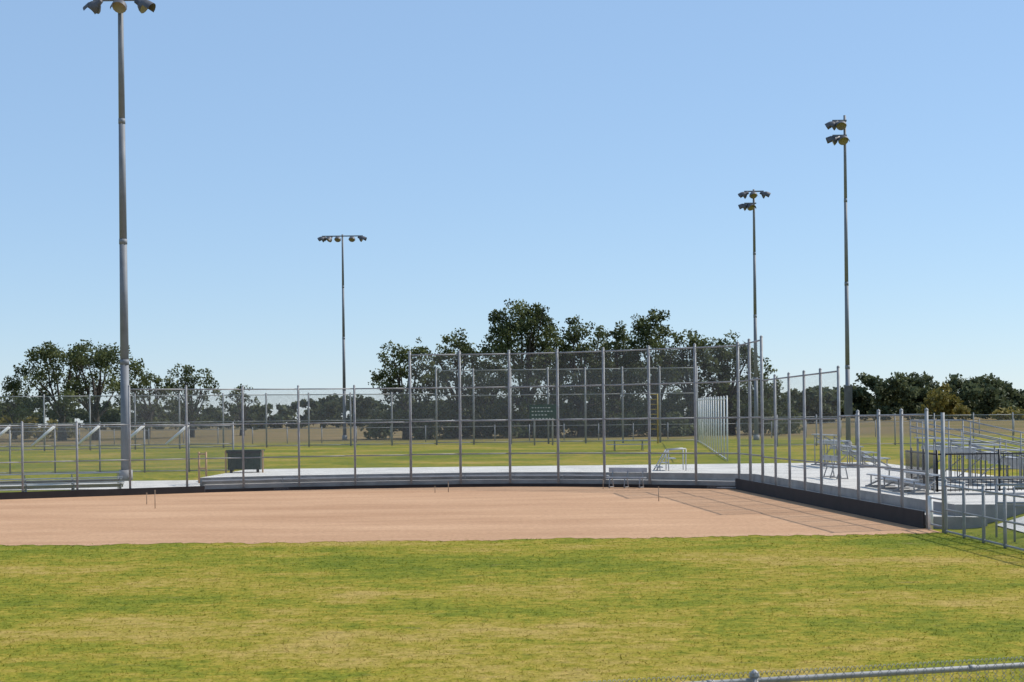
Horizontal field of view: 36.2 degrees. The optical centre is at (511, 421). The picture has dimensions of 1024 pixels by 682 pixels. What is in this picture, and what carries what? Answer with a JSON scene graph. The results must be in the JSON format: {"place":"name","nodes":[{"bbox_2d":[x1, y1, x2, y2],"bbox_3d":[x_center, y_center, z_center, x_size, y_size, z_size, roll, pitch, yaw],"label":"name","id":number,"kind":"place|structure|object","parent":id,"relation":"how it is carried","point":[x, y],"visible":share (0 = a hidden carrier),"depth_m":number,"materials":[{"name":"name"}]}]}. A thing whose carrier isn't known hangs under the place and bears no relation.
{"place":"outdoors","nodes":[
{"label":"outdoors","id":0,"kind":"place"},
{"bbox_2d":[0,480,199,489],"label":"concrete path","id":1,"kind":"structure","parent":0,"point":[166,483],"depth_m":75.29,"materials":[{"name":"grey concrete"}]},
{"bbox_2d":[83,0,155,480],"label":"stadium light pole","id":2,"kind":"object","parent":1,"relation":"on","point":[119,7],"visible":0.97,"depth_m":76.84,"materials":[{"name":"metal"}]},
{"bbox_2d":[198,452,206,482],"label":"wooden gate post","id":3,"kind":"object","parent":1,"relation":"on","point":[199,454],"visible":0.7,"depth_m":75.39,"materials":[{"name":"beige paint"}]},
{"bbox_2d":[0,487,938,545],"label":"infield dirt","id":4,"kind":"structure","parent":0,"point":[410,514],"depth_m":49.67,"materials":[{"name":"soil"}]},
{"bbox_2d":[205,483,735,492],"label":"black kickboard","id":5,"kind":"object","parent":4,"relation":"on","point":[458,485],"visible":0.65,"depth_m":71.04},
{"bbox_2d":[606,468,646,487],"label":"player bench","id":6,"kind":"object","parent":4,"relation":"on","point":[627,470],"visible":1,"depth_m":69.28,"materials":[{"name":"metal"}]},
{"bbox_2d":[0,416,1023,681],"bbox_3d":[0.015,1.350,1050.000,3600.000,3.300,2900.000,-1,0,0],"label":"ground","id":7,"kind":"structure","parent":0,"point":[438,604],"depth_m":26.49,"materials":[{"name":"green plant"}]},
{"bbox_2d":[0,387,42,438],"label":"oak tree","id":8,"kind":"object","parent":7,"relation":"on","point":[4,404],"visible":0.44,"depth_m":199.68,"materials":[{"name":"green plant"}]},
{"bbox_2d":[0,472,124,491],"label":"aluminium bleacher","id":9,"kind":"object","parent":7,"relation":"on","point":[113,482],"visible":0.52,"depth_m":71.25,"materials":[{"name":"metal"}]},
{"bbox_2d":[0,421,130,492],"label":"chain link fence","id":10,"kind":"object","parent":7,"relation":"on","point":[23,461],"visible":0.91,"depth_m":66.17,"materials":[{"name":"metal"}]},
{"bbox_2d":[1,339,155,440],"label":"oak tree","id":11,"kind":"object","parent":7,"relation":"on","point":[101,360],"visible":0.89,"depth_m":187.88,"materials":[{"name":"green plant"}]},
{"bbox_2d":[0,486,204,499],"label":"black kickboard","id":12,"kind":"object","parent":7,"relation":"on","point":[92,493],"visible":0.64,"depth_m":66.82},
{"bbox_2d":[0,422,233,473],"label":"chain link fence","id":13,"kind":"object","parent":7,"relation":"on","point":[54,445],"visible":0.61,"depth_m":81.47,"materials":[{"name":"metal"}]},
{"bbox_2d":[114,373,177,437],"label":"oak tree","id":14,"kind":"object","parent":7,"relation":"on","point":[158,385],"visible":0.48,"depth_m":192.66,"materials":[{"name":"green plant"}]},
{"bbox_2d":[157,363,224,437],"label":"oak tree","id":15,"kind":"object","parent":7,"relation":"on","point":[184,380],"visible":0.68,"depth_m":199.61,"materials":[{"name":"green plant"}]},
{"bbox_2d":[0,392,392,451],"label":"chain link fence","id":16,"kind":"object","parent":7,"relation":"on","point":[134,414],"visible":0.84,"depth_m":132.51,"materials":[{"name":"metal"}]},
{"bbox_2d":[221,384,263,435],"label":"oak tree","id":17,"kind":"object","parent":7,"relation":"on","point":[238,406],"visible":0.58,"depth_m":209.87,"materials":[{"name":"green plant"}]},
{"bbox_2d":[128,385,410,489],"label":"chain link fence","id":18,"kind":"object","parent":7,"relation":"on","point":[242,389],"visible":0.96,"depth_m":70.29,"materials":[{"name":"metal"}]},
{"bbox_2d":[317,234,366,439],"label":"stadium light pole","id":19,"kind":"object","parent":7,"relation":"on","point":[338,238],"visible":0.96,"depth_m":175.85,"materials":[{"name":"metal"}]},
{"bbox_2d":[367,337,447,438],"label":"oak tree","id":20,"kind":"object","parent":7,"relation":"on","point":[400,370],"visible":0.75,"depth_m":175.36,"materials":[{"name":"green plant"}]},
{"bbox_2d":[392,393,436,444],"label":"chain link fence","id":21,"kind":"object","parent":7,"relation":"on","point":[415,419],"visible":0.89,"depth_m":136.92,"materials":[{"name":"metal"}]},
{"bbox_2d":[419,328,490,437],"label":"oak tree","id":22,"kind":"object","parent":7,"relation":"on","point":[462,347],"visible":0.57,"depth_m":179.33,"materials":[{"name":"green plant"}]},
{"bbox_2d":[455,348,518,434],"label":"oak tree","id":23,"kind":"object","parent":7,"relation":"on","point":[494,366],"visible":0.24,"depth_m":183.19,"materials":[{"name":"green plant"}]},
{"bbox_2d":[0,389,1023,429],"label":"distant trees","id":24,"kind":"object","parent":7,"relation":"on","point":[112,418],"visible":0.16,"depth_m":391.43,"materials":[{"name":"green plant"}]},
{"bbox_2d":[0,406,1023,438],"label":"shrub row","id":25,"kind":"object","parent":7,"relation":"on","point":[996,411],"visible":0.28,"depth_m":205.85,"materials":[{"name":"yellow plant"}]},
{"bbox_2d":[15,419,1014,444],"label":"chain link fence","id":26,"kind":"object","parent":7,"relation":"on","point":[321,428],"visible":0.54,"depth_m":157.98,"materials":[{"name":"metal"}]},
{"bbox_2d":[475,298,575,437],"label":"oak tree","id":27,"kind":"object","parent":7,"relation":"on","point":[522,326],"visible":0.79,"depth_m":174.65,"materials":[{"name":"green plant"}]},
{"bbox_2d":[529,404,555,444],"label":"notice sign","id":28,"kind":"object","parent":7,"relation":"on","point":[543,412],"visible":0.74,"depth_m":129.83,"materials":[{"name":"metal"}]},
{"bbox_2d":[531,345,579,435],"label":"oak tree","id":29,"kind":"object","parent":7,"relation":"on","point":[550,389],"visible":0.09,"depth_m":184.80,"materials":[{"name":"green plant"}]},
{"bbox_2d":[435,366,697,444],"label":"backstop fence","id":30,"kind":"object","parent":7,"relation":"on","point":[547,394],"visible":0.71,"depth_m":136.91,"materials":[{"name":"metal"}]},
{"bbox_2d":[359,393,802,439],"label":"shrub row","id":31,"kind":"object","parent":7,"relation":"on","point":[671,427],"visible":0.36,"depth_m":175.70,"materials":[{"name":"green plant"}]},
{"bbox_2d":[546,314,615,436],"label":"oak tree","id":32,"kind":"object","parent":7,"relation":"on","point":[575,336],"visible":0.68,"depth_m":177.18,"materials":[{"name":"green plant"}]},
{"bbox_2d":[408,335,763,488],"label":"backstop fence","id":33,"kind":"object","parent":7,"relation":"on","point":[603,385],"visible":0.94,"depth_m":70.35,"materials":[{"name":"metal"}]},
{"bbox_2d":[203,479,987,528],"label":"concrete step","id":34,"kind":"object","parent":7,"relation":"on","point":[937,518],"visible":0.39,"depth_m":70.60,"materials":[{"name":"grey concrete"}]},
{"bbox_2d":[200,475,608,484],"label":"aluminium bench","id":35,"kind":"object","parent":34,"relation":"on","point":[398,476],"visible":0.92,"depth_m":71.96,"materials":[{"name":"metal"}]},
{"bbox_2d":[588,320,644,435],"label":"oak tree","id":36,"kind":"object","parent":7,"relation":"on","point":[618,335],"visible":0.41,"depth_m":181.24,"materials":[{"name":"green plant"}]},
{"bbox_2d":[586,354,651,420],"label":"oak tree","id":37,"kind":"object","parent":7,"relation":"on","point":[623,391],"visible":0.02,"depth_m":185.84,"materials":[{"name":"green plant"}]},
{"bbox_2d":[607,440,647,450],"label":"bench","id":38,"kind":"object","parent":7,"relation":"on","point":[642,444],"visible":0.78,"depth_m":111.54,"materials":[{"name":"metal"}]},
{"bbox_2d":[618,309,684,435],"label":"oak tree","id":39,"kind":"object","parent":7,"relation":"on","point":[643,327],"visible":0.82,"depth_m":175.30,"materials":[{"name":"green plant"}]},
{"bbox_2d":[650,394,658,442],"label":"pole","id":40,"kind":"object","parent":7,"relation":"on","point":[657,417],"visible":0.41,"depth_m":132.97,"materials":[{"name":"metal"}]},
{"bbox_2d":[661,329,736,434],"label":"oak tree","id":41,"kind":"object","parent":7,"relation":"on","point":[694,338],"visible":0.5,"depth_m":176.93,"materials":[{"name":"green plant"}]},
{"bbox_2d":[697,395,727,460],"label":"chain link fence","id":42,"kind":"object","parent":7,"relation":"on","point":[701,437],"visible":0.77,"depth_m":106.74,"materials":[{"name":"grey metal"}]},
{"bbox_2d":[698,330,772,434],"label":"oak tree","id":43,"kind":"object","parent":7,"relation":"on","point":[733,390],"visible":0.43,"depth_m":178.99,"materials":[{"name":"green plant"}]},
{"bbox_2d":[738,189,770,439],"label":"stadium light pole","id":44,"kind":"object","parent":7,"relation":"on","point":[753,195],"visible":0.96,"depth_m":144.86,"materials":[{"name":"metal"}]},
{"bbox_2d":[740,357,786,433],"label":"oak tree","id":45,"kind":"object","parent":7,"relation":"on","point":[771,372],"visible":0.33,"depth_m":183.52,"materials":[{"name":"green plant"}]},
{"bbox_2d":[760,365,840,496],"bbox_3d":[10.223,0.589,56.221,0.117,4.790,11.377,-1,0,-3],"label":"chain link fence","id":46,"kind":"object","parent":7,"relation":"on","point":[804,419],"visible":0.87,"depth_m":55.08,"materials":[{"name":"metal"}]},
{"bbox_2d":[578,656,1023,681],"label":"outfield fence","id":47,"kind":"object","parent":7,"relation":"on","point":[754,675],"visible":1,"depth_m":10.97,"materials":[{"name":"metal"}]},
{"bbox_2d":[735,478,924,528],"bbox_3d":[10.262,2.674,54.294,0.052,0.520,24.865,-1,0,-3],"label":"black kickboard","id":48,"kind":"object","parent":7,"relation":"on","point":[902,515],"visible":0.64,"depth_m":49.95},
{"bbox_2d":[825,115,853,447],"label":"stadium light pole","id":49,"kind":"object","parent":7,"relation":"on","point":[843,139],"visible":0.93,"depth_m":110.87,"materials":[{"name":"metal"}]},
{"bbox_2d":[706,371,1023,426],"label":"distant trees","id":50,"kind":"object","parent":7,"relation":"on","point":[903,392],"visible":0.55,"depth_m":240.97,"materials":[{"name":"green plant"}]},
{"bbox_2d":[740,412,1023,446],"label":"chain link fence","id":51,"kind":"object","parent":7,"relation":"on","point":[895,426],"visible":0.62,"depth_m":117.94,"materials":[{"name":"metal"}]},
{"bbox_2d":[837,408,928,528],"bbox_3d":[10.831,1.307,46.221,0.117,3.340,8.774,-1,0,-3],"label":"chain link fence","id":52,"kind":"object","parent":7,"relation":"on","point":[857,416],"visible":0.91,"depth_m":45.17,"materials":[{"name":"metal"}]},
{"bbox_2d":[928,413,944,532],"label":"fence gate","id":53,"kind":"structure","parent":7,"relation":"on","point":[930,513],"depth_m":40.38,"materials":[{"name":"grey metal"}]},
{"bbox_2d":[916,382,970,419],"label":"distant trees","id":54,"kind":"object","parent":7,"relation":"on","point":[945,402],"visible":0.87,"depth_m":225.21,"materials":[{"name":"green plant"}]},
{"bbox_2d":[944,478,1023,551],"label":"chain link fence","id":55,"kind":"object","parent":7,"relation":"on","point":[1005,521],"visible":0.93,"depth_m":37.06,"materials":[{"name":"metal"}]},
{"bbox_2d":[945,477,1023,541],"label":"ramp handrail","id":56,"kind":"object","parent":7,"relation":"on","point":[1014,502],"visible":0.7,"depth_m":38.59,"materials":[{"name":"metal"}]},
{"bbox_2d":[948,438,1023,470],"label":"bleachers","id":57,"kind":"object","parent":7,"relation":"on","point":[996,468],"visible":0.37,"depth_m":70.24,"materials":[{"name":"metal"}]},
{"bbox_2d":[998,516,1023,531],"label":"concrete path","id":58,"kind":"structure","parent":7,"relation":"on","point":[1017,526],"depth_m":40.15,"materials":[{"name":"grey concrete"}]},
{"bbox_2d":[0,0,1023,426],"label":"sky","id":59,"kind":"structure","parent":0,"point":[592,160],"materials":[{"name":"blue"}]},
{"bbox_2d":[200,462,1023,522],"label":"concrete plaza","id":60,"kind":"structure","parent":0,"point":[937,505],"depth_m":70.42,"materials":[{"name":"grey concrete"}]},
{"bbox_2d":[225,449,264,472],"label":"equipment bin","id":61,"kind":"object","parent":60,"relation":"on","point":[247,460],"visible":0.82,"depth_m":76.45,"materials":[{"name":"grey metal"}]},
{"bbox_2d":[653,448,686,470],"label":"small aluminium bleacher","id":62,"kind":"object","parent":60,"relation":"on","point":[665,462],"visible":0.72,"depth_m":72.33,"materials":[{"name":"metal"}]},
{"bbox_2d":[811,434,890,467],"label":"aluminium bleacher","id":63,"kind":"object","parent":60,"relation":"on","point":[850,449],"visible":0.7,"depth_m":75.61,"materials":[{"name":"metal"}]},
{"bbox_2d":[865,469,940,493],"bbox_3d":[12.533,1.917,50.500,1.020,0.602,6.000,-1,0,0],"label":"aluminium bleacher","id":64,"kind":"object","parent":60,"relation":"on","point":[887,478],"visible":0.69,"depth_m":49.54,"materials":[{"name":"metal"}]},
{"bbox_2d":[905,448,1023,491],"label":"metal picket railing","id":65,"kind":"object","parent":60,"relation":"on","point":[918,462],"visible":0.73,"depth_m":48.21,"materials":[{"name":"metal"}]},
{"bbox_2d":[910,419,1023,485],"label":"aluminium bleacher","id":66,"kind":"object","parent":60,"relation":"on","point":[954,448],"visible":0.72,"depth_m":55.37,"materials":[{"name":"metal"}]},
{"bbox_2d":[823,455,847,478],"bbox_3d":[12.586,1.771,60.999,0.478,0.888,2.600,-1,0,-2],"label":"player bench","id":67,"kind":"object","parent":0,"point":[830,457],"visible":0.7,"depth_m":60.98,"materials":[{"name":"metal"}]}
]}

